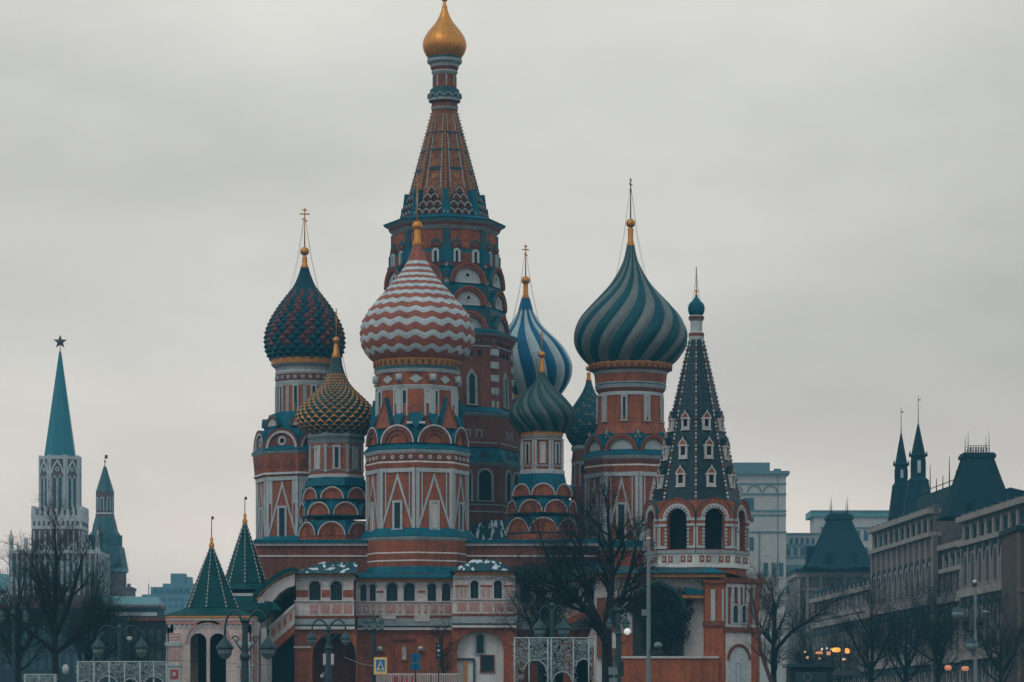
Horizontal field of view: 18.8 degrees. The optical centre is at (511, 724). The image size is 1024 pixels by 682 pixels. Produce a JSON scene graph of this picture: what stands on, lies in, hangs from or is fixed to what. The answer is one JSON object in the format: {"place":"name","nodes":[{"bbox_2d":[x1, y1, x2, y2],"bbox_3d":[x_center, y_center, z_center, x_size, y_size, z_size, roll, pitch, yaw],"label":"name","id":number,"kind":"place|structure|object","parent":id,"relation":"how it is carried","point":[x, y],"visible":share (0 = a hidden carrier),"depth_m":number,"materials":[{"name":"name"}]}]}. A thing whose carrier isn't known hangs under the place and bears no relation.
{"place":"outdoors","nodes":[
{"label":"outdoors","id":0,"kind":"place"},
{"bbox_2d":[23,674,58,681],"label":"festoon arch","id":1,"kind":"structure","parent":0,"point":[39,678],"depth_m":200.00,"materials":[{"name":"grey metal"}]},
{"bbox_2d":[75,661,168,681],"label":"festoon arch","id":2,"kind":"structure","parent":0,"point":[154,666],"depth_m":178.00,"materials":[{"name":"grey metal"}]},
{"bbox_2d":[1,644,267,664],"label":"overhead wire","id":3,"kind":"object","parent":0,"point":[129,658],"visible":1,"depth_m":169.99,"materials":[{"name":"metal"}]},
{"bbox_2d":[0,0,1023,596],"label":"sky","id":4,"kind":"structure","parent":0,"point":[841,181],"materials":[{"name":"grey"}]},
{"bbox_2d":[512,636,597,681],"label":"festoon arch","id":5,"kind":"structure","parent":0,"point":[550,657],"depth_m":184.99,"materials":[{"name":"grey metal"}]},
{"bbox_3d":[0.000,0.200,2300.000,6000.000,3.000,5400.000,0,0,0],"label":"ground","id":6,"kind":"structure","parent":0,"visible":0},
{"bbox_2d":[0,572,9,604],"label":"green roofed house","id":7,"kind":"structure","parent":6,"relation":"on","point":[4,577],"depth_m":821.68,"materials":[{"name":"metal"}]},
{"bbox_2d":[0,605,28,681],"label":"triple lamp","id":8,"kind":"object","parent":6,"relation":"on","point":[13,640],"visible":0.56,"depth_m":239.89,"materials":[{"name":"green metal"}]},
{"bbox_2d":[0,534,86,681],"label":"bare tree","id":9,"kind":"object","parent":6,"relation":"on","point":[18,669],"visible":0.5,"depth_m":249.32,"materials":[{"name":"brown plant"}]},
{"bbox_2d":[9,336,109,604],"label":"gothic tower","id":10,"kind":"structure","parent":6,"relation":"on","point":[60,463],"depth_m":685.69,"materials":[{"name":"white stone"},{"name":"green roof tiles"}]},
{"bbox_2d":[62,664,68,681],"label":"post light","id":11,"kind":"object","parent":6,"relation":"on","point":[65,669],"visible":1,"depth_m":189.82,"materials":[{"name":"glass"}]},
{"bbox_2d":[0,479,132,681],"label":"bare tree","id":12,"kind":"object","parent":6,"relation":"on","point":[54,625],"visible":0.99,"depth_m":214.66,"materials":[{"name":"brown plant"}]},
{"bbox_2d":[0,596,165,681],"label":"arsenal hall","id":13,"kind":"structure","parent":6,"relation":"on","point":[70,659],"depth_m":560.00,"materials":[{"name":"brick"}]},
{"bbox_2d":[43,541,132,681],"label":"bare tree","id":14,"kind":"object","parent":6,"relation":"on","point":[87,649],"visible":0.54,"depth_m":261.82,"materials":[{"name":"brown plant"}]},
{"bbox_2d":[89,455,136,595],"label":"fortress tower","id":15,"kind":"structure","parent":6,"relation":"on","point":[104,515],"depth_m":757.87,"materials":[{"name":"brick"}]},
{"bbox_2d":[92,624,147,681],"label":"street lamp","id":16,"kind":"object","parent":6,"relation":"on","point":[141,647],"visible":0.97,"depth_m":189.88,"materials":[{"name":"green metal"}]},
{"bbox_2d":[127,637,132,681],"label":"white camera","id":17,"kind":"object","parent":6,"relation":"on","point":[128,638],"visible":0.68,"depth_m":196.09,"materials":[{"name":"metal"}]},
{"bbox_2d":[101,599,163,681],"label":"bare tree","id":18,"kind":"object","parent":6,"relation":"on","point":[132,654],"visible":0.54,"depth_m":285.07,"materials":[{"name":"brown plant"}]},
{"bbox_2d":[128,617,167,681],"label":"brown house","id":19,"kind":"structure","parent":6,"relation":"on","point":[158,629],"depth_m":330.00,"materials":[{"name":"brick"}]},
{"bbox_2d":[142,573,194,614],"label":"distant office","id":20,"kind":"structure","parent":6,"relation":"on","point":[174,595],"depth_m":1450.00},
{"bbox_2d":[216,609,276,681],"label":"street lamp","id":21,"kind":"object","parent":6,"relation":"on","point":[225,647],"visible":1,"depth_m":149.85,"materials":[{"name":"grey metal"}]},
{"bbox_2d":[306,619,350,681],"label":"street lamp","id":22,"kind":"object","parent":6,"relation":"on","point":[328,655],"visible":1,"depth_m":204.85,"materials":[{"name":"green metal"}]},
{"bbox_2d":[344,657,386,681],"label":"crossing sign","id":23,"kind":"object","parent":6,"relation":"on","point":[380,666],"visible":1,"depth_m":185.78,"materials":[{"name":"yellow metal"}]},
{"bbox_2d":[363,611,384,681],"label":"cluster lamp","id":24,"kind":"object","parent":6,"relation":"on","point":[373,622],"visible":1,"depth_m":189.87,"materials":[{"name":"metal"}]},
{"bbox_2d":[411,653,419,681],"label":"blue sign","id":25,"kind":"object","parent":6,"relation":"on","point":[415,658],"visible":1,"depth_m":214.82,"materials":[{"name":"metal"}]},
{"bbox_2d":[376,673,458,681],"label":"street barrier","id":26,"kind":"object","parent":6,"relation":"on","point":[396,678],"visible":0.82,"depth_m":226.02,"materials":[{"name":"white metal"}]},
{"bbox_2d":[164,0,687,681],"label":"cathedral","id":27,"kind":"structure","parent":6,"relation":"on","point":[466,420],"depth_m":276.50,"materials":[{"name":"brick"}]},
{"bbox_2d":[436,643,441,681],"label":"traffic light","id":28,"kind":"object","parent":6,"relation":"on","point":[438,650],"visible":1,"depth_m":219.76,"materials":[{"name":"metal"}]},
{"bbox_2d":[429,616,463,681],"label":"bare tree","id":29,"kind":"object","parent":6,"relation":"on","point":[442,668],"visible":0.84,"depth_m":231.82,"materials":[{"name":"brown plant"}]},
{"bbox_2d":[487,529,598,681],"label":"bare tree","id":30,"kind":"object","parent":6,"relation":"on","point":[539,665],"visible":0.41,"depth_m":240.28,"materials":[{"name":"brown plant"}]},
{"bbox_2d":[533,602,570,681],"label":"street lamp","id":31,"kind":"object","parent":6,"relation":"on","point":[563,628],"visible":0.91,"depth_m":189.87,"materials":[{"name":"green metal"}]},
{"bbox_2d":[482,457,669,681],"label":"bare tree","id":32,"kind":"object","parent":6,"relation":"on","point":[599,627],"visible":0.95,"depth_m":204.63,"materials":[{"name":"brown plant"}]},
{"bbox_2d":[605,607,630,681],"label":"street lamp","id":33,"kind":"object","parent":6,"relation":"on","point":[617,670],"visible":1,"depth_m":199.82,"materials":[{"name":"grey metal"}]},
{"bbox_2d":[642,527,662,681],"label":"camera pole","id":34,"kind":"object","parent":6,"relation":"on","point":[647,613],"visible":1,"depth_m":174.90,"materials":[{"name":"grey metal"}]},
{"bbox_2d":[587,267,765,681],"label":"bell tower","id":35,"kind":"structure","parent":6,"relation":"on","point":[697,505],"depth_m":262.10,"materials":[{"name":"brick"}]},
{"bbox_2d":[636,586,695,655],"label":"evergreen bush","id":36,"kind":"object","parent":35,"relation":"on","point":[663,630],"visible":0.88,"depth_m":256.58,"materials":[{"name":"green plant"}]},
{"bbox_2d":[736,566,779,681],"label":"bare tree","id":37,"kind":"object","parent":6,"relation":"on","point":[762,655],"visible":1,"depth_m":227.93,"materials":[{"name":"brown plant"}]},
{"bbox_2d":[732,462,789,681],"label":"tower block","id":38,"kind":"structure","parent":6,"relation":"on","point":[762,487],"depth_m":880.00,"materials":[{"name":"grey concrete"}]},
{"bbox_2d":[746,545,852,681],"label":"bare tree","id":39,"kind":"object","parent":6,"relation":"on","point":[774,661],"visible":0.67,"depth_m":298.85,"materials":[{"name":"brown plant"}]},
{"bbox_2d":[786,533,819,663],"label":"office block","id":40,"kind":"structure","parent":6,"relation":"on","point":[797,544],"depth_m":892.55,"materials":[{"name":"grey concrete"}]},
{"bbox_2d":[783,663,836,681],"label":"kiosk","id":41,"kind":"object","parent":6,"relation":"on","point":[808,672],"visible":0.99,"depth_m":319.91,"materials":[{"name":"green metal"}]},
{"bbox_2d":[782,616,837,681],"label":"bare tree","id":42,"kind":"object","parent":6,"relation":"on","point":[798,653],"visible":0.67,"depth_m":349.07,"materials":[{"name":"brown plant"}]},
{"bbox_2d":[802,646,847,681],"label":"light string","id":43,"kind":"object","parent":6,"relation":"on","point":[831,652],"visible":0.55,"depth_m":333.97,"materials":[{"name":"metal"}]},
{"bbox_2d":[786,497,869,662],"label":"corner pavilion","id":44,"kind":"structure","parent":6,"relation":"on","point":[836,550],"depth_m":543.65,"materials":[{"name":"metal"}]},
{"bbox_2d":[826,650,830,662],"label":"hanging lamp","id":45,"kind":"object","parent":6,"relation":"on","point":[828,652],"visible":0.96,"depth_m":329.85,"materials":[{"name":"glass"}]},
{"bbox_2d":[831,647,839,651],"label":"hanging lamp","id":46,"kind":"object","parent":6,"relation":"on","point":[835,650],"visible":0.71,"depth_m":329.68,"materials":[{"name":"glass"}]},
{"bbox_2d":[812,622,863,681],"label":"bare tree","id":47,"kind":"object","parent":6,"relation":"on","point":[839,678],"visible":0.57,"depth_m":351.99,"materials":[{"name":"brown plant"}]},
{"bbox_2d":[830,670,861,681],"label":"bus shelter","id":48,"kind":"object","parent":6,"relation":"on","point":[834,673],"visible":1,"depth_m":315.66,"materials":[{"name":"metal"}]},
{"bbox_2d":[805,510,888,555],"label":"teal roofed office","id":49,"kind":"structure","parent":6,"relation":"on","point":[863,520],"depth_m":980.00,"materials":[{"name":"concrete"}]},
{"bbox_2d":[821,569,917,681],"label":"bare tree","id":50,"kind":"object","parent":6,"relation":"on","point":[870,665],"visible":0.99,"depth_m":317.13,"materials":[{"name":"brown plant"}]},
{"bbox_2d":[862,569,948,681],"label":"bare tree","id":51,"kind":"object","parent":6,"relation":"on","point":[906,665],"visible":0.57,"depth_m":321.46,"materials":[{"name":"brown plant"}]},
{"bbox_2d":[809,399,1023,681],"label":"shopping arcade","id":52,"kind":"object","parent":6,"relation":"on","point":[967,516],"visible":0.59,"depth_m":406.94,"materials":[{"name":"stone"}]},
{"bbox_2d":[893,565,980,681],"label":"bare tree","id":53,"kind":"object","parent":6,"relation":"on","point":[947,623],"visible":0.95,"depth_m":299.97,"materials":[{"name":"brown plant"}]},
{"bbox_2d":[944,664,951,681],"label":"hanging lamp","id":54,"kind":"object","parent":6,"relation":"on","point":[947,667],"visible":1,"depth_m":259.86,"materials":[{"name":"glass"}]},
{"bbox_2d":[960,665,969,681],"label":"hanging lamp","id":55,"kind":"object","parent":6,"relation":"on","point":[964,668],"visible":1,"depth_m":259.83,"materials":[{"name":"glass"}]},
{"bbox_2d":[952,580,987,681],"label":"camera pole","id":56,"kind":"object","parent":6,"relation":"on","point":[971,644],"visible":1,"depth_m":189.74,"materials":[{"name":"grey metal"}]},
{"bbox_2d":[951,580,1023,681],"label":"bare tree","id":57,"kind":"object","parent":6,"relation":"on","point":[988,643],"visible":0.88,"depth_m":290.07,"materials":[{"name":"brown plant"}]},
{"bbox_2d":[999,525,1023,681],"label":"brown corner building","id":58,"kind":"structure","parent":6,"relation":"on","point":[1012,558],"depth_m":302.45,"materials":[{"name":"stone"}]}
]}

